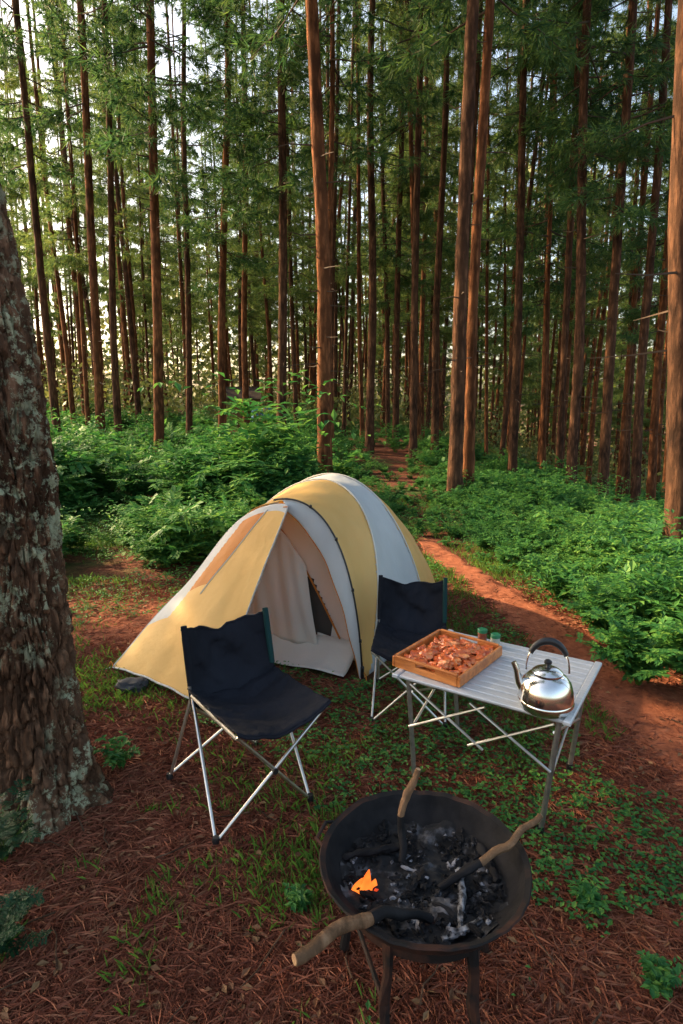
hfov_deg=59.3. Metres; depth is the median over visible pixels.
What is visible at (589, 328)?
pine tree
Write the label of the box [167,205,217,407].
pine tree
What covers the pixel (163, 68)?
sky
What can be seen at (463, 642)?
meat piece
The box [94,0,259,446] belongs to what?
pine tree
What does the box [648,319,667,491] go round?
pine tree
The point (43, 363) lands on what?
pine tree
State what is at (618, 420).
pine tree
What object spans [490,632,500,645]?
spice jar
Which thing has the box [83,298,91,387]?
pine tree
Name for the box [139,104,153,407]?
pine tree
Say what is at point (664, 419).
pine tree
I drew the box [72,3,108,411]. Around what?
pine tree
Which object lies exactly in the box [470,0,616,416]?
pine tree
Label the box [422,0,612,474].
pine tree
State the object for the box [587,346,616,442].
pine tree
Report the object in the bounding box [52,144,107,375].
pine tree
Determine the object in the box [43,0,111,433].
pine tree
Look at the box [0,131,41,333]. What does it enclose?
pine tree
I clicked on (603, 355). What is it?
pine tree
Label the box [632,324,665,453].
pine tree
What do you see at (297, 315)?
pine tree
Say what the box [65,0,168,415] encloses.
pine tree
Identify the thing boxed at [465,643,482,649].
meat piece
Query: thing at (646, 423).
pine tree
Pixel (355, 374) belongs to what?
pine tree
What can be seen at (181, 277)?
pine tree
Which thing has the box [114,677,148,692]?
stuff sack
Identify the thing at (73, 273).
pine tree
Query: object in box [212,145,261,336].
pine tree
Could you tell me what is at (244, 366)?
pine tree
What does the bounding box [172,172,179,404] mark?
pine tree
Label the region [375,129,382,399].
pine tree
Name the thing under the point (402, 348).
pine tree
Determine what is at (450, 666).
meat piece
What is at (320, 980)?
fallen leaves
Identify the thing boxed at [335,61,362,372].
pine tree
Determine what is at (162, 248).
pine tree
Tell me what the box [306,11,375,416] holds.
pine tree
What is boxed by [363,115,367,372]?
pine tree
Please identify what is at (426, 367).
pine tree
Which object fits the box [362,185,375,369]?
pine tree
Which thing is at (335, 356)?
pine tree
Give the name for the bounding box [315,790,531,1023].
fire bowl
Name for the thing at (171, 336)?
pine tree
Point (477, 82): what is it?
pine tree
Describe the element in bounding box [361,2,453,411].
pine tree
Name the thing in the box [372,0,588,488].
pine tree
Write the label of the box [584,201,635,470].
pine tree
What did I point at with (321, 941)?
firewood stick
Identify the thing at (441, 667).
meat piece
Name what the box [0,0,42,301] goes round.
pine tree
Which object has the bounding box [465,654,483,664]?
meat piece
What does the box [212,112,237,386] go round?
pine tree
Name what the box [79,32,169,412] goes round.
pine tree
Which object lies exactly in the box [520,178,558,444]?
pine tree
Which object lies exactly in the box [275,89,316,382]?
pine tree
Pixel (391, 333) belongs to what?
pine tree
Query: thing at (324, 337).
pine tree
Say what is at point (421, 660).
meat piece
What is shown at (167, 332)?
pine tree
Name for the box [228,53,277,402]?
pine tree
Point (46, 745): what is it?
pine tree
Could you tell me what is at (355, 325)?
pine tree
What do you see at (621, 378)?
pine tree
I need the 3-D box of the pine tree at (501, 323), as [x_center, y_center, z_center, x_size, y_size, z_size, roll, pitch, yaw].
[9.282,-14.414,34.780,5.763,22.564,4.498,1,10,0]
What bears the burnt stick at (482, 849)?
on the ash bed
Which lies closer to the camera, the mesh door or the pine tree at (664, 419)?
the mesh door
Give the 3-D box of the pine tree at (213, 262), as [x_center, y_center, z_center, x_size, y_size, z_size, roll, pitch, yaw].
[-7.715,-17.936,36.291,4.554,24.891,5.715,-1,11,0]
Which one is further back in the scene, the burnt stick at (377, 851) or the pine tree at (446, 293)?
the pine tree at (446, 293)
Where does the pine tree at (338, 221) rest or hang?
on the ground at (76, 565)
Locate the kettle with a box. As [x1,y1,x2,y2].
[511,637,574,718]
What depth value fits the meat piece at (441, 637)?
2.73 m
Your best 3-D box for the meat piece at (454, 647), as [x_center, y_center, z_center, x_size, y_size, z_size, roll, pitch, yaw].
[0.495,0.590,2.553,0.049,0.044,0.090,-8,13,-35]
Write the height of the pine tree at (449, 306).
21.057 m
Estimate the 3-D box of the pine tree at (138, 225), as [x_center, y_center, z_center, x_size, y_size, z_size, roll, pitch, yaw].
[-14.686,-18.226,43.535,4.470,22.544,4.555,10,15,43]
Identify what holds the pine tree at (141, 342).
on the ground at (76, 565)
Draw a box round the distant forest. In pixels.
[18,55,666,473]
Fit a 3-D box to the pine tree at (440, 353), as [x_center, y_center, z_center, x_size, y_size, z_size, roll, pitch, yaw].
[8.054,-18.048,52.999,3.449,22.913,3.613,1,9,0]
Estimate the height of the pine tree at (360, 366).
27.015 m
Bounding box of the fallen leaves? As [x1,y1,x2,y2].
[0,556,682,1023]
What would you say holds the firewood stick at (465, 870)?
in the fire bowl
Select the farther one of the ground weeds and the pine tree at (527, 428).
the pine tree at (527, 428)
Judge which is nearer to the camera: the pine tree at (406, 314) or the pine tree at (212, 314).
the pine tree at (406, 314)
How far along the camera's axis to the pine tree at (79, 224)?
39.69 m
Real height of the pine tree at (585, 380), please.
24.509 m
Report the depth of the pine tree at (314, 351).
38.33 m
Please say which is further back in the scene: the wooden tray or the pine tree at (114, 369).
the pine tree at (114, 369)
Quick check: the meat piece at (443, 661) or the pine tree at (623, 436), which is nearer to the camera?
the meat piece at (443, 661)
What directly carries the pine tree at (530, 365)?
on the ground at (76, 565)
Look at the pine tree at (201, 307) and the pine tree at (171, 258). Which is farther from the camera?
the pine tree at (171, 258)
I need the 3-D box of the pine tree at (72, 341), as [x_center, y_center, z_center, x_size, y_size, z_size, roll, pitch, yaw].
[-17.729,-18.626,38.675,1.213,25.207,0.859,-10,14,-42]
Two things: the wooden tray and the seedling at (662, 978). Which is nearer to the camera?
the seedling at (662, 978)
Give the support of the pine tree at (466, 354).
on the ground at (76, 565)
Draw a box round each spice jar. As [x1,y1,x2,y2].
[478,627,486,640]
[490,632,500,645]
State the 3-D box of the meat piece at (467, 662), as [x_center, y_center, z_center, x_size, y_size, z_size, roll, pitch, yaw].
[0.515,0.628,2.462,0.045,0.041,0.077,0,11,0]
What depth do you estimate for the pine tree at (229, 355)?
43.17 m
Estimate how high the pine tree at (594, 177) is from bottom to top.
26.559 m
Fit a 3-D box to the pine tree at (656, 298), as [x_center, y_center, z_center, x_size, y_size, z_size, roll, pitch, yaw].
[9.919,-9.986,17.948,4.461,20.959,4.555,-10,14,-42]
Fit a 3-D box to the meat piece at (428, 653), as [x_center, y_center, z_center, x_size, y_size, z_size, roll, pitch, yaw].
[0.366,0.597,2.527,0.066,0.045,0.061,-3,11,-17]
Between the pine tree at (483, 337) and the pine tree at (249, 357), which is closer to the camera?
the pine tree at (483, 337)
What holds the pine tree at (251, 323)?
on the ground at (76, 565)
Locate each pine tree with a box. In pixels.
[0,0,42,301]
[0,0,71,400]
[0,0,121,437]
[0,0,149,425]
[0,0,169,431]
[0,20,73,253]
[0,82,36,296]
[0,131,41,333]
[0,175,113,840]
[6,67,48,404]
[10,50,33,321]
[20,0,120,415]
[20,18,61,411]
[23,42,68,409]
[25,0,76,425]
[32,1,71,415]
[35,0,267,454]
[36,61,49,296]
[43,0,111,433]
[44,65,117,351]
[49,1,75,378]
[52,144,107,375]
[53,202,88,399]
[59,63,77,410]
[61,0,178,425]
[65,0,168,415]
[66,8,107,400]
[66,81,148,403]
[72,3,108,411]
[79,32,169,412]
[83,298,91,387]
[87,23,109,332]
[91,1,131,440]
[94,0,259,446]
[97,9,192,416]
[104,4,181,379]
[105,18,169,407]
[112,1,146,396]
[116,127,173,403]
[118,1,168,412]
[137,169,178,401]
[138,243,176,365]
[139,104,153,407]
[139,303,141,393]
[146,210,182,406]
[147,0,298,442]
[159,0,314,428]
[160,3,216,338]
[161,38,214,333]
[162,3,185,403]
[162,169,206,337]
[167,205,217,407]
[170,163,184,405]
[171,0,352,425]
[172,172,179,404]
[186,30,237,386]
[191,132,232,401]
[199,27,234,386]
[200,30,270,386]
[201,135,217,408]
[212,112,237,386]
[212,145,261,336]
[213,86,275,386]
[217,0,443,457]
[217,41,232,380]
[222,0,305,408]
[224,0,360,472]
[226,0,344,433]
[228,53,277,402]
[231,1,277,405]
[234,0,299,402]
[234,109,295,398]
[248,199,250,386]
[248,238,277,404]
[255,1,317,381]
[270,132,307,403]
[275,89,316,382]
[277,3,364,317]
[287,84,317,399]
[288,172,338,407]
[289,227,317,393]
[290,0,368,424]
[290,54,301,405]
[301,172,316,408]
[304,1,389,310]
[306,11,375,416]
[306,120,349,325]
[311,4,335,222]
[312,0,321,408]
[318,0,515,460]
[321,0,477,449]
[324,2,340,376]
[333,80,346,429]
[335,0,446,442]
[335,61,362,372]
[336,0,458,443]
[336,15,356,436]
[338,239,382,363]
[345,1,365,442]
[346,99,362,409]
[347,2,360,420]
[349,0,456,429]
[351,0,486,492]
[352,0,395,453]
[353,155,357,401]
[355,183,392,394]
[360,187,367,414]
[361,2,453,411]
[362,74,404,360]
[362,179,391,380]
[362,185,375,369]
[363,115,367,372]
[363,148,427,413]
[365,1,500,439]
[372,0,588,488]
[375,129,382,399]
[376,59,451,424]
[376,204,402,382]
[377,145,430,420]
[378,4,492,436]
[378,305,404,396]
[383,49,387,342]
[388,79,451,309]
[391,57,478,432]
[399,147,429,386]
[402,235,448,411]
[410,206,452,419]
[418,3,453,453]
[418,189,441,395]
[419,9,509,314]
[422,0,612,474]
[424,171,448,400]
[427,326,451,395]
[428,0,546,455]
[429,51,511,401]
[441,51,461,429]
[444,0,487,393]
[447,163,507,428]
[448,151,499,366]
[450,0,562,451]
[463,173,474,441]
[469,170,522,431]
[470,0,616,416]
[478,0,674,475]
[478,54,541,451]
[479,0,676,488]
[480,0,612,465]
[481,0,634,468]
[482,288,511,435]
[483,9,553,407]
[483,83,543,448]
[493,325,533,417]
[497,0,551,461]
[501,11,521,449]
[507,144,555,456]
[516,0,673,498]
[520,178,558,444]
[522,215,554,454]
[523,4,630,465]
[525,206,551,429]
[529,110,585,454]
[529,190,543,453]
[537,214,566,430]
[537,233,563,451]
[541,0,636,385]
[546,252,568,463]
[549,194,576,433]
[551,30,639,382]
[551,167,605,438]
[558,57,623,462]
[560,0,675,496]
[566,249,603,471]
[579,7,628,475]
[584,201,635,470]
[585,33,628,487]
[586,0,677,502]
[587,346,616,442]
[588,0,677,482]
[589,0,682,552]
[589,172,649,473]
[591,179,666,413]
[604,4,676,497]
[611,26,653,490]
[611,272,666,483]
[614,1,671,501]
[615,0,673,505]
[616,90,637,464]
[617,168,668,484]
[623,5,677,445]
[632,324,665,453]
[641,44,673,375]
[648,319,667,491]
[662,385,666,447]
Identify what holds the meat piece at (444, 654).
on the meat piece
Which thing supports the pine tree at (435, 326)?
on the ground at (76, 565)
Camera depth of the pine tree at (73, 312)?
54.17 m
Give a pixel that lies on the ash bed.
(434, 866)
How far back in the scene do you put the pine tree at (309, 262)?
28.70 m
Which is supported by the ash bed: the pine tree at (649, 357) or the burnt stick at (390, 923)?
the burnt stick at (390, 923)
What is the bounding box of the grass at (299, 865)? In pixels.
[51,495,626,1023]
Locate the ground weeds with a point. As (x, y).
(598, 865)
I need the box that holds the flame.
[351,870,376,892]
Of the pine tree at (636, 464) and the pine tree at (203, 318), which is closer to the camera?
the pine tree at (636, 464)
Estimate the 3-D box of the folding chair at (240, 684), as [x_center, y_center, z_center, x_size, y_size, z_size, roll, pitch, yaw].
[-0.413,0.825,2.479,0.514,0.675,0.595,-8,13,-35]
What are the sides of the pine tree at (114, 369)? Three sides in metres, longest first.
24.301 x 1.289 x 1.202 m
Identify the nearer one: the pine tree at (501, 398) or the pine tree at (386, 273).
the pine tree at (386, 273)
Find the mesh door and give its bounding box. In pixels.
[307,576,331,634]
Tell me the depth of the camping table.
2.39 m
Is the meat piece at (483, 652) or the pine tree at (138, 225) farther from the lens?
the pine tree at (138, 225)
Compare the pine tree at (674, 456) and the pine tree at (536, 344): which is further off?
the pine tree at (536, 344)
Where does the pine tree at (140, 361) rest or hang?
on the ground at (76, 565)
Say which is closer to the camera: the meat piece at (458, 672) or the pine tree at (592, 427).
the meat piece at (458, 672)
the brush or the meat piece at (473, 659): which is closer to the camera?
the meat piece at (473, 659)
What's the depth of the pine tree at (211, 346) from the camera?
45.27 m
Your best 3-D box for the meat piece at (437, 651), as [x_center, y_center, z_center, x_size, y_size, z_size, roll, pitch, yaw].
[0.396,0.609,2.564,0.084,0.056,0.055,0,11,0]
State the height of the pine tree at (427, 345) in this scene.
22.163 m
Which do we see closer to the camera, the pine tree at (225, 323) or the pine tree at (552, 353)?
the pine tree at (552, 353)
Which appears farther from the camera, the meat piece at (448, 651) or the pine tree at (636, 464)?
the pine tree at (636, 464)
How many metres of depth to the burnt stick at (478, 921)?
1.42 m
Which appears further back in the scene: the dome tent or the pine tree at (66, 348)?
the pine tree at (66, 348)
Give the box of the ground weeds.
[64,493,682,1023]
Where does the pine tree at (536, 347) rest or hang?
on the ground at (76, 565)
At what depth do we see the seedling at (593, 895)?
1.91 m
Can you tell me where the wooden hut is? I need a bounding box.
[226,387,261,425]
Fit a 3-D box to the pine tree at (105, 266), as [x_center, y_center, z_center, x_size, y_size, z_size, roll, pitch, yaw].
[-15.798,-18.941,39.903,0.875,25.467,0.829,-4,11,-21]
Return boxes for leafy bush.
[517,553,590,604]
[541,572,652,639]
[564,604,682,684]
[609,580,682,661]
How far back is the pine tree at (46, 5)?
14.38 m
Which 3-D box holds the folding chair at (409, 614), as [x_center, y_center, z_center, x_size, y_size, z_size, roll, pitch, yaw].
[0.366,0.704,3.179,0.392,0.634,0.552,1,11,8]
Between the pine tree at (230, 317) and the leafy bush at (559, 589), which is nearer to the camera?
the leafy bush at (559, 589)
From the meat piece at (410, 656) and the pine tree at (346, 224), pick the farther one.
the pine tree at (346, 224)
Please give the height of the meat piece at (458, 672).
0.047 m
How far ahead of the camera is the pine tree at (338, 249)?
42.72 m
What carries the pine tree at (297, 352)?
on the ground at (76, 565)
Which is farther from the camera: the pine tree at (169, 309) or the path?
the pine tree at (169, 309)
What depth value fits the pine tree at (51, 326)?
32.43 m
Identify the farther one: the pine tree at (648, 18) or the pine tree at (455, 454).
the pine tree at (648, 18)
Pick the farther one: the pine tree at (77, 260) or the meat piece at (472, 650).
the pine tree at (77, 260)
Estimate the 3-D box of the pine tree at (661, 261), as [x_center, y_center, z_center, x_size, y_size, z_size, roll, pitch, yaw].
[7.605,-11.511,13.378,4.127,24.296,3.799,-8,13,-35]
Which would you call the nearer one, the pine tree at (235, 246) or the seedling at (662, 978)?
the seedling at (662, 978)
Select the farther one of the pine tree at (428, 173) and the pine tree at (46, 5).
the pine tree at (428, 173)
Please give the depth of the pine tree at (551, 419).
48.84 m
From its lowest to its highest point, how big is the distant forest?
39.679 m
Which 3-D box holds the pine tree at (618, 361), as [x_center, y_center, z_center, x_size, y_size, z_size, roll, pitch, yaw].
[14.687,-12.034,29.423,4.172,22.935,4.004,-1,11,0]
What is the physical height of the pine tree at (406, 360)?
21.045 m
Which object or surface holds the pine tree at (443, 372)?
on the ground at (76, 565)
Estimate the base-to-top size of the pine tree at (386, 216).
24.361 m
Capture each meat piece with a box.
[404,654,418,659]
[410,650,420,657]
[414,658,426,667]
[416,644,429,650]
[419,648,436,659]
[426,661,436,671]
[428,642,437,649]
[430,648,439,659]
[431,664,446,670]
[432,637,440,645]
[434,652,447,661]
[436,654,449,667]
[437,645,447,651]
[438,634,450,639]
[441,638,458,647]
[441,649,452,654]
[446,662,452,669]
[447,655,460,665]
[447,670,462,675]
[449,644,460,651]
[453,663,469,673]
[454,650,470,659]
[457,638,471,645]
[461,660,471,666]
[463,645,476,654]
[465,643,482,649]
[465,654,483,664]
[476,649,490,656]
[480,645,492,651]
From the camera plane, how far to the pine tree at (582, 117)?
12.54 m
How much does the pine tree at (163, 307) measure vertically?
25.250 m
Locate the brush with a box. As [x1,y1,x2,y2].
[39,330,663,493]
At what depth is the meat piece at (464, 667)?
2.41 m
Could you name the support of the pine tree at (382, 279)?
on the ground at (76, 565)
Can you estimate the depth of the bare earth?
4.43 m
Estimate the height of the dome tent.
1.150 m
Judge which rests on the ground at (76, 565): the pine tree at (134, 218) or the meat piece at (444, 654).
the pine tree at (134, 218)
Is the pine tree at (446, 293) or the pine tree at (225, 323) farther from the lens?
the pine tree at (225, 323)
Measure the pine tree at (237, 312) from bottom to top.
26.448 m
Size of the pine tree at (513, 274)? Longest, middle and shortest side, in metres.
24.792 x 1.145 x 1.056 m
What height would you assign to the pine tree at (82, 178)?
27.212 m
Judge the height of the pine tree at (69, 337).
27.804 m
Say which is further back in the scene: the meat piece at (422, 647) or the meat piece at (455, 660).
the meat piece at (422, 647)
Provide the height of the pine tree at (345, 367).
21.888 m
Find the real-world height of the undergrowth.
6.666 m
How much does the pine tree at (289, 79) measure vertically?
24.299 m
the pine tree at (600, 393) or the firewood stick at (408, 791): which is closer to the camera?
the firewood stick at (408, 791)
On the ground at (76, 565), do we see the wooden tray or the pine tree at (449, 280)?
the pine tree at (449, 280)
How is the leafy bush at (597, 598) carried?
on the ground at (76, 565)
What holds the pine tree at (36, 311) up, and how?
on the ground at (76, 565)
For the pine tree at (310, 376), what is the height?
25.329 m
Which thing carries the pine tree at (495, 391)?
on the ground at (76, 565)
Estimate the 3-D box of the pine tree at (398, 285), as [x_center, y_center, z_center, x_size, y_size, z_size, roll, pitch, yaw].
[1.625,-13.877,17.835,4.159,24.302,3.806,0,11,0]
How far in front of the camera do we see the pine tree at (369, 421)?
15.76 m
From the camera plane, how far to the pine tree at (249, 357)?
52.37 m
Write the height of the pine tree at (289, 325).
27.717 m
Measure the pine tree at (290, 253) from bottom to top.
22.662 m
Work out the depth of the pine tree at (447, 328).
28.19 m
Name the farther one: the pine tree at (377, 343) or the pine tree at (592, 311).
the pine tree at (377, 343)
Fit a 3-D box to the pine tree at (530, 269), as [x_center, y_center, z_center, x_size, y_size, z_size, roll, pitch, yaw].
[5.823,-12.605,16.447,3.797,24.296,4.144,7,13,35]
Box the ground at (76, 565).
[0,393,682,1023]
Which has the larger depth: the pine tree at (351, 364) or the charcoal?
the pine tree at (351, 364)
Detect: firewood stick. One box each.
[292,905,433,966]
[397,767,420,861]
[438,813,542,890]
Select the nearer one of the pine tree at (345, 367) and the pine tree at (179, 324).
the pine tree at (345, 367)
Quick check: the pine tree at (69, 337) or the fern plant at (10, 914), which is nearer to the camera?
the fern plant at (10, 914)
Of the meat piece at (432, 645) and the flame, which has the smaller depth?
the flame
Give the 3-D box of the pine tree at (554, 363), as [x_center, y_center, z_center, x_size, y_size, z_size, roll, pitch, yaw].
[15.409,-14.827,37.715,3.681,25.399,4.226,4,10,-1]
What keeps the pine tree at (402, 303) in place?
on the ground at (76, 565)
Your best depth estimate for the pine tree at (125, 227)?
24.47 m
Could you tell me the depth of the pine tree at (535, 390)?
47.49 m
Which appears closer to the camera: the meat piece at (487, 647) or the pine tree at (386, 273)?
the meat piece at (487, 647)
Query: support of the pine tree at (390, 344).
on the ground at (76, 565)
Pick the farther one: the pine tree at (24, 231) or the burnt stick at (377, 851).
the pine tree at (24, 231)
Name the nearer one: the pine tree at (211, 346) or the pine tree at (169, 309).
the pine tree at (169, 309)
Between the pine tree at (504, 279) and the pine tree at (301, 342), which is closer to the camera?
the pine tree at (504, 279)
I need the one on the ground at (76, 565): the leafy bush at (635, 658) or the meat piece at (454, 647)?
the leafy bush at (635, 658)
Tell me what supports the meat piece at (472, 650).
in the wooden tray
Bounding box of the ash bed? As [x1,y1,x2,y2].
[340,820,507,944]
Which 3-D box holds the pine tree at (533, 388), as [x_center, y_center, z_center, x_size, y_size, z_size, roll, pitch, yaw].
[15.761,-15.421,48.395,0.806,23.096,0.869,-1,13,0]
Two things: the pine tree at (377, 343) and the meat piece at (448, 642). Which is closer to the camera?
the meat piece at (448, 642)
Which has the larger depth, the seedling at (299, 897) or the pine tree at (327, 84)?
the pine tree at (327, 84)
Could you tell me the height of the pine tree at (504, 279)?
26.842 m
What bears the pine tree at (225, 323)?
on the ground at (76, 565)
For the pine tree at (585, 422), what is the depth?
28.00 m
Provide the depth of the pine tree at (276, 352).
51.55 m
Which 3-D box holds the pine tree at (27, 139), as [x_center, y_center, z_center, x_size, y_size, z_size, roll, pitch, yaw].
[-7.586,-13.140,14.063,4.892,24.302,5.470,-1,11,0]
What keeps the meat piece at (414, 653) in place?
in the wooden tray
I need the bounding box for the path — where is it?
[413,535,682,796]
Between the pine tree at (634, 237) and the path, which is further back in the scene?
the pine tree at (634, 237)
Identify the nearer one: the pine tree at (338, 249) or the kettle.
the kettle
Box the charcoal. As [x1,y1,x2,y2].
[342,819,503,943]
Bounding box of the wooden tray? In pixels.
[392,629,501,687]
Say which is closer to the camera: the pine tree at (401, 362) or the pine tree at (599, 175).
the pine tree at (599, 175)
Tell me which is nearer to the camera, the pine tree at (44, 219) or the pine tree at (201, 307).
the pine tree at (44, 219)
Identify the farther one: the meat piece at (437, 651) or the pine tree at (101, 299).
the pine tree at (101, 299)
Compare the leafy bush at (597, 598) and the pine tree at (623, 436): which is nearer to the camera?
the leafy bush at (597, 598)
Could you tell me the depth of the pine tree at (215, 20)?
15.46 m
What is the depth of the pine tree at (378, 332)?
44.16 m
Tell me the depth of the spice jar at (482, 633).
2.75 m
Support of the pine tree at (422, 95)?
on the ground at (76, 565)
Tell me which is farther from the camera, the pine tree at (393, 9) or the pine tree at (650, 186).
the pine tree at (650, 186)
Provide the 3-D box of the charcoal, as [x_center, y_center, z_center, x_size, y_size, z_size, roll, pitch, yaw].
[0.211,0.968,1.588,0.423,0.036,0.419,0,11,0]
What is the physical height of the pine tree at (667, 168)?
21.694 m
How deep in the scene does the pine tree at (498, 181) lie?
21.05 m
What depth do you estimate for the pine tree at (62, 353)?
28.59 m
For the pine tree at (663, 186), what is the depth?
26.95 m
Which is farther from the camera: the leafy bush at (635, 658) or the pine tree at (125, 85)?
the pine tree at (125, 85)
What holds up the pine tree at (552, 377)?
on the ground at (76, 565)
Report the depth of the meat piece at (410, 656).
2.51 m
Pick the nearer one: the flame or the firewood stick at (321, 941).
the firewood stick at (321, 941)
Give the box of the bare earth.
[70,595,169,648]
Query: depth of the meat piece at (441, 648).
2.61 m
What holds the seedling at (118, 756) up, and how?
on the ground at (76, 565)
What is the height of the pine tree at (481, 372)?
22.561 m
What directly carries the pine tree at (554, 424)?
on the ground at (76, 565)
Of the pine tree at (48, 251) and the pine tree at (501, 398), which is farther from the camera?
the pine tree at (501, 398)
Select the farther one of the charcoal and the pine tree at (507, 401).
the pine tree at (507, 401)
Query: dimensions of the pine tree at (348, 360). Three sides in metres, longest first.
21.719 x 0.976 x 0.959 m
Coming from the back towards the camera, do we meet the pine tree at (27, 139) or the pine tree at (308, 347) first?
the pine tree at (308, 347)
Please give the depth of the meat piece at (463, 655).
2.51 m
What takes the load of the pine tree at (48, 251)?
on the ground at (76, 565)
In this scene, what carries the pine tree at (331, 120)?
on the ground at (76, 565)
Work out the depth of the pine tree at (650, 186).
29.08 m
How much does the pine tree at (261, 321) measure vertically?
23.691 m
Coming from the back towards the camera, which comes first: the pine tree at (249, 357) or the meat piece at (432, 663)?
the pine tree at (249, 357)
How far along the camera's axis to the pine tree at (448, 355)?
55.54 m
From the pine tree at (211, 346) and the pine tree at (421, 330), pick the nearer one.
the pine tree at (421, 330)
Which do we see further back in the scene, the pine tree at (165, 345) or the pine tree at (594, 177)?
the pine tree at (165, 345)
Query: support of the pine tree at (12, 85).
on the ground at (76, 565)
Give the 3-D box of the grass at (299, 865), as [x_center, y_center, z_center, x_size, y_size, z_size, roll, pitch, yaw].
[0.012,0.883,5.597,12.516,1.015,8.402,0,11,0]
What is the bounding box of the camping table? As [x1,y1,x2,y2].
[392,629,601,834]
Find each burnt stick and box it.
[342,842,399,860]
[370,901,398,934]
[441,915,483,941]
[455,867,466,927]
[469,838,501,883]
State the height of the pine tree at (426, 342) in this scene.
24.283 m
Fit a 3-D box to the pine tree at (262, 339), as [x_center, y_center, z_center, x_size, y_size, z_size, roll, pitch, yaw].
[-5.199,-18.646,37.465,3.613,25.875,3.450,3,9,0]
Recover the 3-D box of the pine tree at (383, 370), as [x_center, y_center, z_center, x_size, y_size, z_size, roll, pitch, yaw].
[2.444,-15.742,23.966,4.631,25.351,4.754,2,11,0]
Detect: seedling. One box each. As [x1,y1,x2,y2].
[93,731,139,770]
[283,883,314,913]
[569,875,610,914]
[636,950,682,1000]
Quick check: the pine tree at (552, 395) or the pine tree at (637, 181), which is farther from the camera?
the pine tree at (552, 395)
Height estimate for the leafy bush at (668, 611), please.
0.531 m
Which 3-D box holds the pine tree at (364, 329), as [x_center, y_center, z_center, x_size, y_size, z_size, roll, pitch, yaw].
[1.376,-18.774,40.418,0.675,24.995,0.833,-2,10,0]
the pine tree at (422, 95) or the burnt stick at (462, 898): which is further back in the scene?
the pine tree at (422, 95)
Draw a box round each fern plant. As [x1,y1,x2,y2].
[0,777,41,861]
[0,885,51,962]
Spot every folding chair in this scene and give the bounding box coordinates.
[166,607,331,845]
[369,575,447,727]
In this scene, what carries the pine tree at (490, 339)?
on the ground at (76, 565)
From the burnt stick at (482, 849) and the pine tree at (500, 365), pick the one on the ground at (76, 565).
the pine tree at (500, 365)
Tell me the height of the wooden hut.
1.869 m
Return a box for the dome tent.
[106,473,434,698]
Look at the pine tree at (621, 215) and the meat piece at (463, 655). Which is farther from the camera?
the pine tree at (621, 215)
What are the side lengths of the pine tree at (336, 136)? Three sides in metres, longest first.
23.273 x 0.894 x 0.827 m
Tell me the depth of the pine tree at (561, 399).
13.90 m
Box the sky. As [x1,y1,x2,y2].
[0,0,677,405]
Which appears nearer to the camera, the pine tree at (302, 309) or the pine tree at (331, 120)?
the pine tree at (331, 120)
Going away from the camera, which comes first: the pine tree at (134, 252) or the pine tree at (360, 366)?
the pine tree at (360, 366)
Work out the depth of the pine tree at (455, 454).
9.27 m
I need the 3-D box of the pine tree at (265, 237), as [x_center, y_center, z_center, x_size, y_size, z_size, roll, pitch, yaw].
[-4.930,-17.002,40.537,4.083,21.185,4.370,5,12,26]
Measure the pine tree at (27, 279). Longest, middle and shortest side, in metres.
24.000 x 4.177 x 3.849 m
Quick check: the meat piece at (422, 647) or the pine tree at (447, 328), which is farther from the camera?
the pine tree at (447, 328)
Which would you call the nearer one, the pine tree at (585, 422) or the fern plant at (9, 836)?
the fern plant at (9, 836)
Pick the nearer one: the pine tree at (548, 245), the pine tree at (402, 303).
the pine tree at (548, 245)
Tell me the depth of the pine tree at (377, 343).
50.03 m
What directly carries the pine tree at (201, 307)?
on the ground at (76, 565)
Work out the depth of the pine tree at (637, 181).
22.45 m
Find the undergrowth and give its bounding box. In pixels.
[44,370,682,683]

